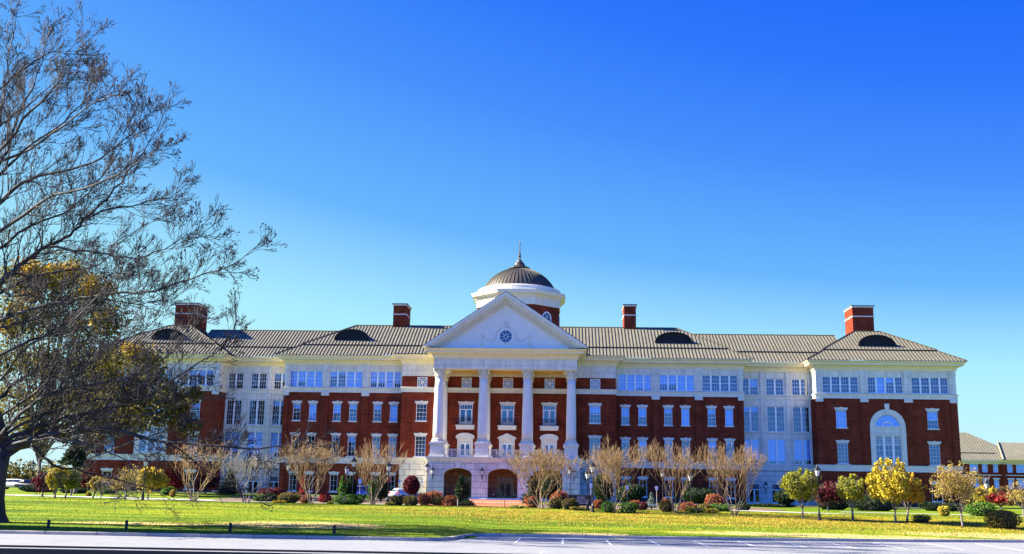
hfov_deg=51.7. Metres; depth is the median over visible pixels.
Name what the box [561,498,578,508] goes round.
barberry
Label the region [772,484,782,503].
glazed door
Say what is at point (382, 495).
columnar holly
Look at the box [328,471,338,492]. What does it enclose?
window
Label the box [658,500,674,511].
barberry
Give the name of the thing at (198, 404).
window
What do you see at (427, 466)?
street lamp
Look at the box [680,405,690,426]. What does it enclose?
window
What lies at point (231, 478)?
dark holly
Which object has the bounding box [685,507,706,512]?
ground cover clump
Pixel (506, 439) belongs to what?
double door
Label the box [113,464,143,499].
autumn tree
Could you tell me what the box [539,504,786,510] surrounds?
planting bed
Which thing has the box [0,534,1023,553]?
parking lot
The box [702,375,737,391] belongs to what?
window
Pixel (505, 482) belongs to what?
entrance door
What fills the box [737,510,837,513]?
path
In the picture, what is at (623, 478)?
window
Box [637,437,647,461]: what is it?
window
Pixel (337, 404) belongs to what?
window
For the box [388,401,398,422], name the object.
window
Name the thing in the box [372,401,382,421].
window
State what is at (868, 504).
clipped hedge
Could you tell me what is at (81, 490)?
clipped hedge
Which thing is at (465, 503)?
barberry
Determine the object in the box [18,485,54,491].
clipped hedge
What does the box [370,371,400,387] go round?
window
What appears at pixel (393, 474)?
window
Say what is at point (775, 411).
window
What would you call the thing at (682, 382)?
window
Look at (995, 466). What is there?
window
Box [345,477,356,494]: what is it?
columnar holly
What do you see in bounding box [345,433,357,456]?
window
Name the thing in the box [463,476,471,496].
entrance door
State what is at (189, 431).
window
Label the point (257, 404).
window
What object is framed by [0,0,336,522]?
sycamore tree
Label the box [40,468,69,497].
autumn tree
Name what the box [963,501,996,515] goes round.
boxwood
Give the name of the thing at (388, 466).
street lamp
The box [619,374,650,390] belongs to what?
window
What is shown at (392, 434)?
window
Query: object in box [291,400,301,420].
window
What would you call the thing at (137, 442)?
arched window
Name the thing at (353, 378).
window
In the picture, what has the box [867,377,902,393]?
window
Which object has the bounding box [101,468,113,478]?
window
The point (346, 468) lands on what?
street lamp
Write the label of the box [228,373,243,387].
window
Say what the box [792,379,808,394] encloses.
window
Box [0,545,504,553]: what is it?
metal railing
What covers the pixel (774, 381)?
window
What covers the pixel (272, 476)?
glazed door
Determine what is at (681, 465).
crape myrtle
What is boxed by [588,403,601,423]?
window
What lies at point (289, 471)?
window
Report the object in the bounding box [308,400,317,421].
window
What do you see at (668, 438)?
window
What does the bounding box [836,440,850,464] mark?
window
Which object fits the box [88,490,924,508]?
driveway
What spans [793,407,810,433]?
window
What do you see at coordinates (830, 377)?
window
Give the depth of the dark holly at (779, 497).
125.20 m
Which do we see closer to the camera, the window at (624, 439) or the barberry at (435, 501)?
the barberry at (435, 501)
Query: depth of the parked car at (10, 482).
144.03 m
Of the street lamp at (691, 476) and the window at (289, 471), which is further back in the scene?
the window at (289, 471)
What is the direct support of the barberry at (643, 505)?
on the lawn at (15, 493)
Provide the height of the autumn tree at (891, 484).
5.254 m
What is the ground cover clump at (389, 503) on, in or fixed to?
on the lawn at (15, 493)
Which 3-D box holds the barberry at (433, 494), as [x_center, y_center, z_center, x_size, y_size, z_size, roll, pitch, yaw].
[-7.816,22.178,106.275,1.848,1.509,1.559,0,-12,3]
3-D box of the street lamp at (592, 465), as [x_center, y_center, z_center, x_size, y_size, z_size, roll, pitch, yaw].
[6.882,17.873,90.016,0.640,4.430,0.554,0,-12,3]
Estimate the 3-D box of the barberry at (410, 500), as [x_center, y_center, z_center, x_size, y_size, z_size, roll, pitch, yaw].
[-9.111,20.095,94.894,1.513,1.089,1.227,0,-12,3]
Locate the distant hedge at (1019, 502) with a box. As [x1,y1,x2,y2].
[964,490,1023,505]
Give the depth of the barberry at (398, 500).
95.27 m
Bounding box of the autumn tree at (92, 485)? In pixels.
[86,475,109,497]
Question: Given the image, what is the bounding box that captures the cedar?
[57,440,92,495]
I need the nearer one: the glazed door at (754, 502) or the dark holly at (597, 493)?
the dark holly at (597, 493)
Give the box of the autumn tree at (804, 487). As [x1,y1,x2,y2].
[775,467,823,518]
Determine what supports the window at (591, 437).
in the campus building at (508, 364)
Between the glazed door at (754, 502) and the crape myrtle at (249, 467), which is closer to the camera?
the crape myrtle at (249, 467)
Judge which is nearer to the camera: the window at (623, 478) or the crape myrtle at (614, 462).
the crape myrtle at (614, 462)
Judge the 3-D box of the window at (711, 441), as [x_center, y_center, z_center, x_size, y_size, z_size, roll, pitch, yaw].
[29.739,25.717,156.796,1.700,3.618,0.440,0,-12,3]
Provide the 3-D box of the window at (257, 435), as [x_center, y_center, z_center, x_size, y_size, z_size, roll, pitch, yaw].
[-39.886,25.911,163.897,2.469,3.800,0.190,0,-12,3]
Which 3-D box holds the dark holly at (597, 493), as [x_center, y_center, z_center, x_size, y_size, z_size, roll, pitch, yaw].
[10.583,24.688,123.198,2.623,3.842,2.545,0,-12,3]
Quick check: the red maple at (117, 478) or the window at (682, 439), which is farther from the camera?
the window at (682, 439)
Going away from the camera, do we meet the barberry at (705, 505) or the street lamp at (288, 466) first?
the barberry at (705, 505)
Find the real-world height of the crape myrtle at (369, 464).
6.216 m
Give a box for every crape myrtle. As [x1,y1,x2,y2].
[164,437,233,501]
[210,446,280,502]
[271,433,345,503]
[342,438,407,504]
[491,445,588,508]
[584,436,656,511]
[636,440,708,512]
[692,442,767,514]
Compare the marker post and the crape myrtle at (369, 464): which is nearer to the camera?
the marker post
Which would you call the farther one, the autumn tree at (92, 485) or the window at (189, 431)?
the window at (189, 431)
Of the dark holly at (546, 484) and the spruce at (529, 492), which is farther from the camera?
the dark holly at (546, 484)
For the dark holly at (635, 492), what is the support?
on the lawn at (15, 493)
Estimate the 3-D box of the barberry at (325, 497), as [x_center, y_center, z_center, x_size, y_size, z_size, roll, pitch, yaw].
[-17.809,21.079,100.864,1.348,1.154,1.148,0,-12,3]
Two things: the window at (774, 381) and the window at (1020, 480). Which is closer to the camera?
the window at (774, 381)
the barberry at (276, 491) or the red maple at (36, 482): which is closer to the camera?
the red maple at (36, 482)
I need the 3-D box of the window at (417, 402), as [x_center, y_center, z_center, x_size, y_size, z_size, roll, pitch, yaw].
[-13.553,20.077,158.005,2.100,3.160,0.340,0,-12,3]
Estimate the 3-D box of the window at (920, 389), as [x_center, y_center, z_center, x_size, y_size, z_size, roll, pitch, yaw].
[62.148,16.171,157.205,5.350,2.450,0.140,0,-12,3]
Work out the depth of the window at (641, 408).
158.52 m
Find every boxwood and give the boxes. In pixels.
[264,494,277,501]
[332,494,365,504]
[601,500,615,512]
[619,501,638,512]
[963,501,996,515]
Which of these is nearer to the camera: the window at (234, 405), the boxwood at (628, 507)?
the boxwood at (628, 507)
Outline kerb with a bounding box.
[0,530,1023,542]
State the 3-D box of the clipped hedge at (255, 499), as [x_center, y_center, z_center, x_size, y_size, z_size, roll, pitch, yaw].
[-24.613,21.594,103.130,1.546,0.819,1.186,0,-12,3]
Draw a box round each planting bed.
[197,496,418,504]
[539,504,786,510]
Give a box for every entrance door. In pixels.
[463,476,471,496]
[496,477,513,497]
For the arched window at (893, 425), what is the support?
in the campus building at (508, 364)
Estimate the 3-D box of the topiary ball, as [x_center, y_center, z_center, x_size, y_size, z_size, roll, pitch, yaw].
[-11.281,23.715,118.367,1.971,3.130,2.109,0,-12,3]
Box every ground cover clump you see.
[272,500,285,502]
[385,502,394,505]
[509,505,528,507]
[570,506,585,509]
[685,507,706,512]
[705,508,718,512]
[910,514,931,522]
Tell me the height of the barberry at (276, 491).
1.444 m
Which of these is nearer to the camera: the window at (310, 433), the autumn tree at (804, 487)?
the autumn tree at (804, 487)
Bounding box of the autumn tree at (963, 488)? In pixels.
[929,460,991,526]
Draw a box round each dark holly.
[214,469,244,493]
[539,474,561,499]
[593,473,613,501]
[615,483,644,501]
[680,487,716,504]
[773,489,795,504]
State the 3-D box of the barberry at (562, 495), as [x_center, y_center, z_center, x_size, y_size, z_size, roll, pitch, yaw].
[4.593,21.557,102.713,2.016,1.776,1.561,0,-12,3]
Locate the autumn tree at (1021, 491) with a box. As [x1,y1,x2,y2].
[996,481,1023,515]
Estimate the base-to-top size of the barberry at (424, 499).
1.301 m
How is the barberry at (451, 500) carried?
on the lawn at (15, 493)
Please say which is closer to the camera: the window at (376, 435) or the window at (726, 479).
the window at (726, 479)
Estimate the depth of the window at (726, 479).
155.66 m
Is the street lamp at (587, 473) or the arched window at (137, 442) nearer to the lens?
the street lamp at (587, 473)
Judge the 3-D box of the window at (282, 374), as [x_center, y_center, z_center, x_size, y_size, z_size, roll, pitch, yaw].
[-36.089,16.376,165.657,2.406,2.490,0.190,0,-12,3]
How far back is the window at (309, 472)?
158.95 m
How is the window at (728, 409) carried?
in the campus building at (508, 364)
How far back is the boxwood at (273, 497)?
100.80 m
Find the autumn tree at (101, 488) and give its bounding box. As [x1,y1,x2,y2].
[95,478,110,498]
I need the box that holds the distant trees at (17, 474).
[7,458,83,487]
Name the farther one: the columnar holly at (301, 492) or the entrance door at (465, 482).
the entrance door at (465, 482)
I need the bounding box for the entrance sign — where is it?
[569,494,591,505]
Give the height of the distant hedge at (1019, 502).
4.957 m
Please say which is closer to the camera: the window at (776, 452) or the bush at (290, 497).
the bush at (290, 497)
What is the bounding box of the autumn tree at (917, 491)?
[900,472,928,520]
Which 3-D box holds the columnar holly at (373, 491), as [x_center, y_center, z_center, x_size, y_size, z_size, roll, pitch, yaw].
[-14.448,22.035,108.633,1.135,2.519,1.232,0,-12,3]
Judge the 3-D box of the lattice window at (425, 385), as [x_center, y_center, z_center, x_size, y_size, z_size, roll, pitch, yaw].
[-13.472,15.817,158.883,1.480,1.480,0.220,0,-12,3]
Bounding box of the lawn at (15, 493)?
[0,487,1023,539]
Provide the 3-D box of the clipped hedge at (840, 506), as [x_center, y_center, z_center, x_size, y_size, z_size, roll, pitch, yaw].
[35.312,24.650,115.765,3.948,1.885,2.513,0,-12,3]
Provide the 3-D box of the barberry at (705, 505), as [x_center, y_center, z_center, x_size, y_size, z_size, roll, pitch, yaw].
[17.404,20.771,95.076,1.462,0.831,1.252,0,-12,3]
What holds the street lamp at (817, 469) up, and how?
on the lawn at (15, 493)
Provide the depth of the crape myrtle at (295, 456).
96.19 m
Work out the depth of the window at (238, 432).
164.27 m
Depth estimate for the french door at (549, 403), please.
157.09 m
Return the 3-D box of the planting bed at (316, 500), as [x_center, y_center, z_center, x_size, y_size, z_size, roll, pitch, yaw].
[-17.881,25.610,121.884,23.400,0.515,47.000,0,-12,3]
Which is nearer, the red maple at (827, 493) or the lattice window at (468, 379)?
the red maple at (827, 493)
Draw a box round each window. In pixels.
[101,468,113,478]
[133,402,168,453]
[181,369,213,384]
[183,469,196,489]
[187,431,198,454]
[189,399,200,418]
[224,400,241,425]
[224,431,239,455]
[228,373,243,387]
[246,432,262,456]
[247,400,264,425]
[251,373,266,388]
[270,400,282,425]
[270,432,281,456]
[274,373,284,388]
[287,471,298,491]
[290,371,322,386]
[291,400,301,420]
[304,471,314,491]
[307,432,316,456]
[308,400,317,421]
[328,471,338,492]
[330,371,362,386]
[330,433,340,456]
[332,401,342,421]
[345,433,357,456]
[348,401,357,421]
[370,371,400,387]
[371,433,381,457]
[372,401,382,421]
[386,473,395,487]
[387,433,397,457]
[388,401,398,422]
[414,433,426,456]
[415,401,427,421]
[416,476,423,484]
[417,377,426,386]
[462,378,471,387]
[503,378,512,387]
[545,379,554,388]
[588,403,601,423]
[588,435,601,458]
[590,379,599,388]
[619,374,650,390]
[620,404,630,425]
[620,437,630,460]
[620,476,631,482]
[637,404,647,425]
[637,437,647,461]
[638,476,647,497]
[659,375,693,390]
[662,405,673,425]
[663,437,673,461]
[664,477,674,497]
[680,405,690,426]
[680,438,691,461]
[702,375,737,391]
[706,405,716,426]
[706,438,717,462]
[723,406,734,426]
[724,438,734,462]
[725,478,735,498]
[743,379,757,393]
[744,406,759,432]
[745,438,759,463]
[766,379,783,394]
[767,406,785,432]
[768,439,785,463]
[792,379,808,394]
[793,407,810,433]
[794,439,810,464]
[822,376,857,392]
[834,407,847,428]
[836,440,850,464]
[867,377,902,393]
[870,404,907,465]
[911,377,948,393]
[925,408,939,429]
[927,441,942,465]
[931,481,943,502]
[969,464,977,471]
[982,464,987,471]
[993,464,997,472]
[993,478,999,488]
[1007,464,1012,472]
[1007,478,1014,488]
[1016,465,1023,472]
[1016,478,1023,488]
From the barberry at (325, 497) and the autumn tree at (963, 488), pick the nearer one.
the autumn tree at (963, 488)
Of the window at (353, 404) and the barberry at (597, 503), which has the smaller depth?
the barberry at (597, 503)
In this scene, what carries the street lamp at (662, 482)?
on the planting bed at (755, 509)
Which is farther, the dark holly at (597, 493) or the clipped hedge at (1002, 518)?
the dark holly at (597, 493)
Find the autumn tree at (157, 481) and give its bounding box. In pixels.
[131,466,170,499]
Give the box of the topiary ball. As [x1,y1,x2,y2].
[403,475,419,494]
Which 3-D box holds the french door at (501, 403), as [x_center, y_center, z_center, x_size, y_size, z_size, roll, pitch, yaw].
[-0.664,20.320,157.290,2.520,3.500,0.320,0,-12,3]
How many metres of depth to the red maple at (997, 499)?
108.70 m
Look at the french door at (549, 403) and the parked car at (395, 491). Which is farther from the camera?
the french door at (549, 403)
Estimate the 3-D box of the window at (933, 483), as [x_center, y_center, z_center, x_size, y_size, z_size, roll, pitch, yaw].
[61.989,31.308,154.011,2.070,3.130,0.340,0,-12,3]
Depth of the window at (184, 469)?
159.92 m
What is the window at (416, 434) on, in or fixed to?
in the campus building at (508, 364)
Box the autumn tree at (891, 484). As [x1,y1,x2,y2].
[864,458,919,522]
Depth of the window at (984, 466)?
279.98 m
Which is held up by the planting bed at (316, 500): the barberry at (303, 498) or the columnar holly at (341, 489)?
the columnar holly at (341, 489)
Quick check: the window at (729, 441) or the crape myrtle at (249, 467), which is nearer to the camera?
the crape myrtle at (249, 467)
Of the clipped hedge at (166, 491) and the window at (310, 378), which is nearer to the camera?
the clipped hedge at (166, 491)
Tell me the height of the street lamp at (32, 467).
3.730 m
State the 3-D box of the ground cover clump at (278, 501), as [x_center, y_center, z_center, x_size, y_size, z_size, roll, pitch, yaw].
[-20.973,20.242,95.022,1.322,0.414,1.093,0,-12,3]
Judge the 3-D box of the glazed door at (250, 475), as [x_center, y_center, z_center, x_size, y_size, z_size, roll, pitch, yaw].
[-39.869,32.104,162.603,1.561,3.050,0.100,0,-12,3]
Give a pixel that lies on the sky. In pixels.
(782, 167)
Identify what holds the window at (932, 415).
in the campus building at (508, 364)
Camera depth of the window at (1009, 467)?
279.64 m
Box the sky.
[0,0,1023,477]
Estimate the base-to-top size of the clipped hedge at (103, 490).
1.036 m
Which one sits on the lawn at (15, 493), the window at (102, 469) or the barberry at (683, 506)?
the barberry at (683, 506)
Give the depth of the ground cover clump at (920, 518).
85.94 m
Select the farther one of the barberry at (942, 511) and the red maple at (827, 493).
the red maple at (827, 493)
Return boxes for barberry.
[169,489,175,496]
[257,487,282,496]
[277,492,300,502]
[300,494,311,503]
[318,492,331,502]
[389,495,403,505]
[402,495,418,505]
[418,493,430,505]
[427,490,442,503]
[430,496,444,505]
[441,495,456,505]
[458,502,475,506]
[523,496,538,507]
[547,498,562,508]
[549,490,568,499]
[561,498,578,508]
[593,499,602,508]
[637,502,647,509]
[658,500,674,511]
[676,501,698,511]
[698,503,712,509]
[750,503,796,506]
[937,505,950,515]
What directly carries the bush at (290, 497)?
on the lawn at (15, 493)
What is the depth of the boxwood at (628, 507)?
89.22 m
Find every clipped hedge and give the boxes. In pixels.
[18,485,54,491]
[58,487,87,492]
[100,486,118,492]
[161,486,177,494]
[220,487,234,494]
[252,494,265,500]
[710,503,729,511]
[736,501,750,509]
[816,498,851,509]
[848,496,896,510]
[918,501,963,510]
[983,509,1022,528]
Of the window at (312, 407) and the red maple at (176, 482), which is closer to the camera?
the red maple at (176, 482)
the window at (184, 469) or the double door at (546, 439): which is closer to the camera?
the double door at (546, 439)
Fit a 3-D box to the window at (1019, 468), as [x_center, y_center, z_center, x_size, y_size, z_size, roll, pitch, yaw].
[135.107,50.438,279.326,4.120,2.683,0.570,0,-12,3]
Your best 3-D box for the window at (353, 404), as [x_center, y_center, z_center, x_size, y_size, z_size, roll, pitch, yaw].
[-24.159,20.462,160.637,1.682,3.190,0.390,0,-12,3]
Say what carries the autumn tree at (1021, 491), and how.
on the lawn at (15, 493)
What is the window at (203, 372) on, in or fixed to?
in the campus building at (508, 364)
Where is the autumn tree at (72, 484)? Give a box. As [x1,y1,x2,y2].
[64,467,86,498]
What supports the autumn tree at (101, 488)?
on the lawn at (15, 493)
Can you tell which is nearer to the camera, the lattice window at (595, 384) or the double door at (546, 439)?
the double door at (546, 439)
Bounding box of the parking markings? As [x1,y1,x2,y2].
[514,538,1022,552]
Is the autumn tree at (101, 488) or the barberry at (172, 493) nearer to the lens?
the autumn tree at (101, 488)
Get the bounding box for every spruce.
[453,474,473,502]
[519,475,539,503]
[646,492,656,508]
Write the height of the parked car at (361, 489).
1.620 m
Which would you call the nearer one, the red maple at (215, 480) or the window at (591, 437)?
the red maple at (215, 480)
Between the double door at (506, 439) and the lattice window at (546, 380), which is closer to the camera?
the double door at (506, 439)
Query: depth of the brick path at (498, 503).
116.22 m
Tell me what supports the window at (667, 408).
in the campus building at (508, 364)
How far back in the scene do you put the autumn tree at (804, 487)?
86.82 m
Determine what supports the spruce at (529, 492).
on the lawn at (15, 493)
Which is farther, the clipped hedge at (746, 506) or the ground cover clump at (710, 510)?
the clipped hedge at (746, 506)
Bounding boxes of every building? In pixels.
[82,242,967,506]
[959,433,1023,493]
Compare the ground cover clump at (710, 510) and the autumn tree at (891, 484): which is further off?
the ground cover clump at (710, 510)
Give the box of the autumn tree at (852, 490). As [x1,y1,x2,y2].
[829,473,869,519]
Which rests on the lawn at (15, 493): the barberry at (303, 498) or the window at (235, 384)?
the barberry at (303, 498)
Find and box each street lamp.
[30,460,34,485]
[141,457,148,499]
[286,462,298,491]
[344,464,349,478]
[350,457,356,493]
[386,461,391,501]
[425,462,429,492]
[567,467,571,493]
[584,468,590,509]
[589,461,595,511]
[660,468,665,498]
[688,470,693,501]
[814,465,821,520]
[983,479,989,501]
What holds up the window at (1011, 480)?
in the building at (1001, 464)
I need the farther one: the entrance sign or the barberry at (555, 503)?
the entrance sign
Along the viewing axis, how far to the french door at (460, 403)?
157.71 m
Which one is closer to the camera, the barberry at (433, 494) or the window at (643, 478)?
the barberry at (433, 494)
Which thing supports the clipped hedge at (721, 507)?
on the lawn at (15, 493)
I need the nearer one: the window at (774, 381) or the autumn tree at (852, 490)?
the autumn tree at (852, 490)
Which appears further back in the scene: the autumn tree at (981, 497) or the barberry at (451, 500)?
the autumn tree at (981, 497)
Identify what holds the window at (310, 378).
in the campus building at (508, 364)
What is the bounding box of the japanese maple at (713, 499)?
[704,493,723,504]
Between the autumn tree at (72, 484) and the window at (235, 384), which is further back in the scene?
the window at (235, 384)
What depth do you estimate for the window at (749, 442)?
160.11 m
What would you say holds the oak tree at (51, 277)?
on the lawn at (15, 493)
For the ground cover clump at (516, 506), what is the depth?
92.55 m
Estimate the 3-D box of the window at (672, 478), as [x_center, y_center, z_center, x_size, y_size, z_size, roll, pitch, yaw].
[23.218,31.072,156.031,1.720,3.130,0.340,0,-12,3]
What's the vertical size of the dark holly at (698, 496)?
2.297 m
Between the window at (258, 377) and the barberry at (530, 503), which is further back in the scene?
the window at (258, 377)
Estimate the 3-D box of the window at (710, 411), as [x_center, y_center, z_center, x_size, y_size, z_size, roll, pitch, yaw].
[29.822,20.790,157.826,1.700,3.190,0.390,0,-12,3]
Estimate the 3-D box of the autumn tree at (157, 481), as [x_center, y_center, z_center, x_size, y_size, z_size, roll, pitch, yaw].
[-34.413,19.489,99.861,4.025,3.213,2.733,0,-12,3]
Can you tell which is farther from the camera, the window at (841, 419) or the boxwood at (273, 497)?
the window at (841, 419)
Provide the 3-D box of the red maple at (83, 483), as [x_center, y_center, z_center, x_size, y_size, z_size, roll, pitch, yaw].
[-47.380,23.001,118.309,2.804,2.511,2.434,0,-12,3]
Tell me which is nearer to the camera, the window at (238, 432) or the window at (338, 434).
the window at (338, 434)
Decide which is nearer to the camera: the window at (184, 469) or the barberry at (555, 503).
the barberry at (555, 503)
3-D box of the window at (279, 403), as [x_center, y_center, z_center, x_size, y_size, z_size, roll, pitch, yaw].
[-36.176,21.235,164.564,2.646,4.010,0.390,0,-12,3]
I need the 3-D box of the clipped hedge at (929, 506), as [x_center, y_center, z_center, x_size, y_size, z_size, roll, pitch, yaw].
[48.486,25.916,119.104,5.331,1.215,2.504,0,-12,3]
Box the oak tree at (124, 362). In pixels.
[71,342,203,493]
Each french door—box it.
[458,401,473,424]
[499,402,515,424]
[541,402,557,425]
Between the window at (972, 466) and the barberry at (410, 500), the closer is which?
the barberry at (410, 500)
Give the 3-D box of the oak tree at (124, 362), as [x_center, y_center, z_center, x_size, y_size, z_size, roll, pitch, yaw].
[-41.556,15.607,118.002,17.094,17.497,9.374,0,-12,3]
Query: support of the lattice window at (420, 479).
in the campus building at (508, 364)
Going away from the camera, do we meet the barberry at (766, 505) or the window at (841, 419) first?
the barberry at (766, 505)
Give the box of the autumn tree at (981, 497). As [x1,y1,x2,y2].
[971,485,1000,502]
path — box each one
[5,494,201,499]
[429,500,526,506]
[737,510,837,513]
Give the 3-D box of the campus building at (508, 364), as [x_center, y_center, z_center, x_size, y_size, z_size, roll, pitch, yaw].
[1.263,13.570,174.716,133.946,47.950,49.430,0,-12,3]
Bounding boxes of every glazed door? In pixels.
[247,475,257,492]
[268,476,278,489]
[749,483,759,503]
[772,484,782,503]
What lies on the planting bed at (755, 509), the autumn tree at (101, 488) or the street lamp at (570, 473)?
the street lamp at (570, 473)
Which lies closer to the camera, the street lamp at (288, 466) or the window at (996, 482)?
the street lamp at (288, 466)
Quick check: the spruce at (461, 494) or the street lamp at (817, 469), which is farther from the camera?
the spruce at (461, 494)
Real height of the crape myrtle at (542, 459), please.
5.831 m
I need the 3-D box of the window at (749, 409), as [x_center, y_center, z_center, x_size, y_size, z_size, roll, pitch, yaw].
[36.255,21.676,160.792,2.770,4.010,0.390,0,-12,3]
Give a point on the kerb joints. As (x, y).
(459, 535)
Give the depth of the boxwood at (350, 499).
94.28 m
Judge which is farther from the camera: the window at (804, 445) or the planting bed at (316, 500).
the window at (804, 445)
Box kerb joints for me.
[44,532,1004,541]
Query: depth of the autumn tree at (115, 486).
107.89 m
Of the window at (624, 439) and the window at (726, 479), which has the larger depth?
the window at (624, 439)
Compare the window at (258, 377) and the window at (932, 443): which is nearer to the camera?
the window at (932, 443)
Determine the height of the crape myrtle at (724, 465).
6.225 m
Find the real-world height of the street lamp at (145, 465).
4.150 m
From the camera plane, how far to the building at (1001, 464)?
279.73 m
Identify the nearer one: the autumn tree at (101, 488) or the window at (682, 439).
the autumn tree at (101, 488)
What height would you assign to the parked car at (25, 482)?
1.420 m
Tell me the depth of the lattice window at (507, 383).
158.17 m
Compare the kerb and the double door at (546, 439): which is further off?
the double door at (546, 439)
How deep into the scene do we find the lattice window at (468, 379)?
158.52 m
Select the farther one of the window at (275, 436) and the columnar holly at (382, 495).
the window at (275, 436)
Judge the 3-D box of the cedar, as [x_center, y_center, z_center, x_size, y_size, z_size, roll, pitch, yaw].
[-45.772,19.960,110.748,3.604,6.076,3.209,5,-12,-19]
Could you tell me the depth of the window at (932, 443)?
155.26 m
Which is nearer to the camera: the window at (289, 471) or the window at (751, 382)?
the window at (289, 471)
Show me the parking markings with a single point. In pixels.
(756, 546)
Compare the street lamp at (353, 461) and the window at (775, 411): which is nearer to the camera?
the street lamp at (353, 461)
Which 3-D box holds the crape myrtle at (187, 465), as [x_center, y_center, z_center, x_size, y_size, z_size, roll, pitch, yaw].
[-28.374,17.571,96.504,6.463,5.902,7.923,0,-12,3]
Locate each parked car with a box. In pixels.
[6,479,21,488]
[15,479,33,487]
[355,485,374,497]
[388,488,418,497]
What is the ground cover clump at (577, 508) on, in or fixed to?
on the lawn at (15, 493)
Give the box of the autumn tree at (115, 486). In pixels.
[107,479,122,496]
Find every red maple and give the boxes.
[31,472,48,496]
[79,471,98,492]
[109,474,127,492]
[161,469,190,488]
[195,474,220,493]
[813,481,844,510]
[985,492,1015,508]
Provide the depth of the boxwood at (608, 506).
89.36 m
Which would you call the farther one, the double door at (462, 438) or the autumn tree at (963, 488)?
the double door at (462, 438)
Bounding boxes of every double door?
[456,433,474,456]
[498,433,516,457]
[540,434,558,453]
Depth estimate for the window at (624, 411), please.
158.67 m
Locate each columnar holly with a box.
[299,474,307,496]
[336,476,346,495]
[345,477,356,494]
[366,479,376,500]
[374,475,390,501]
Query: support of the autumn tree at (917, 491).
on the lawn at (15, 493)
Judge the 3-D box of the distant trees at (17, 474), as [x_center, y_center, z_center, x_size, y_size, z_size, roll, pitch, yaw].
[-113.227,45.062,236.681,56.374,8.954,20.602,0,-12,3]
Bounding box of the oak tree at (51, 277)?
[0,250,130,475]
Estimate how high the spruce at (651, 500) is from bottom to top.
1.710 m

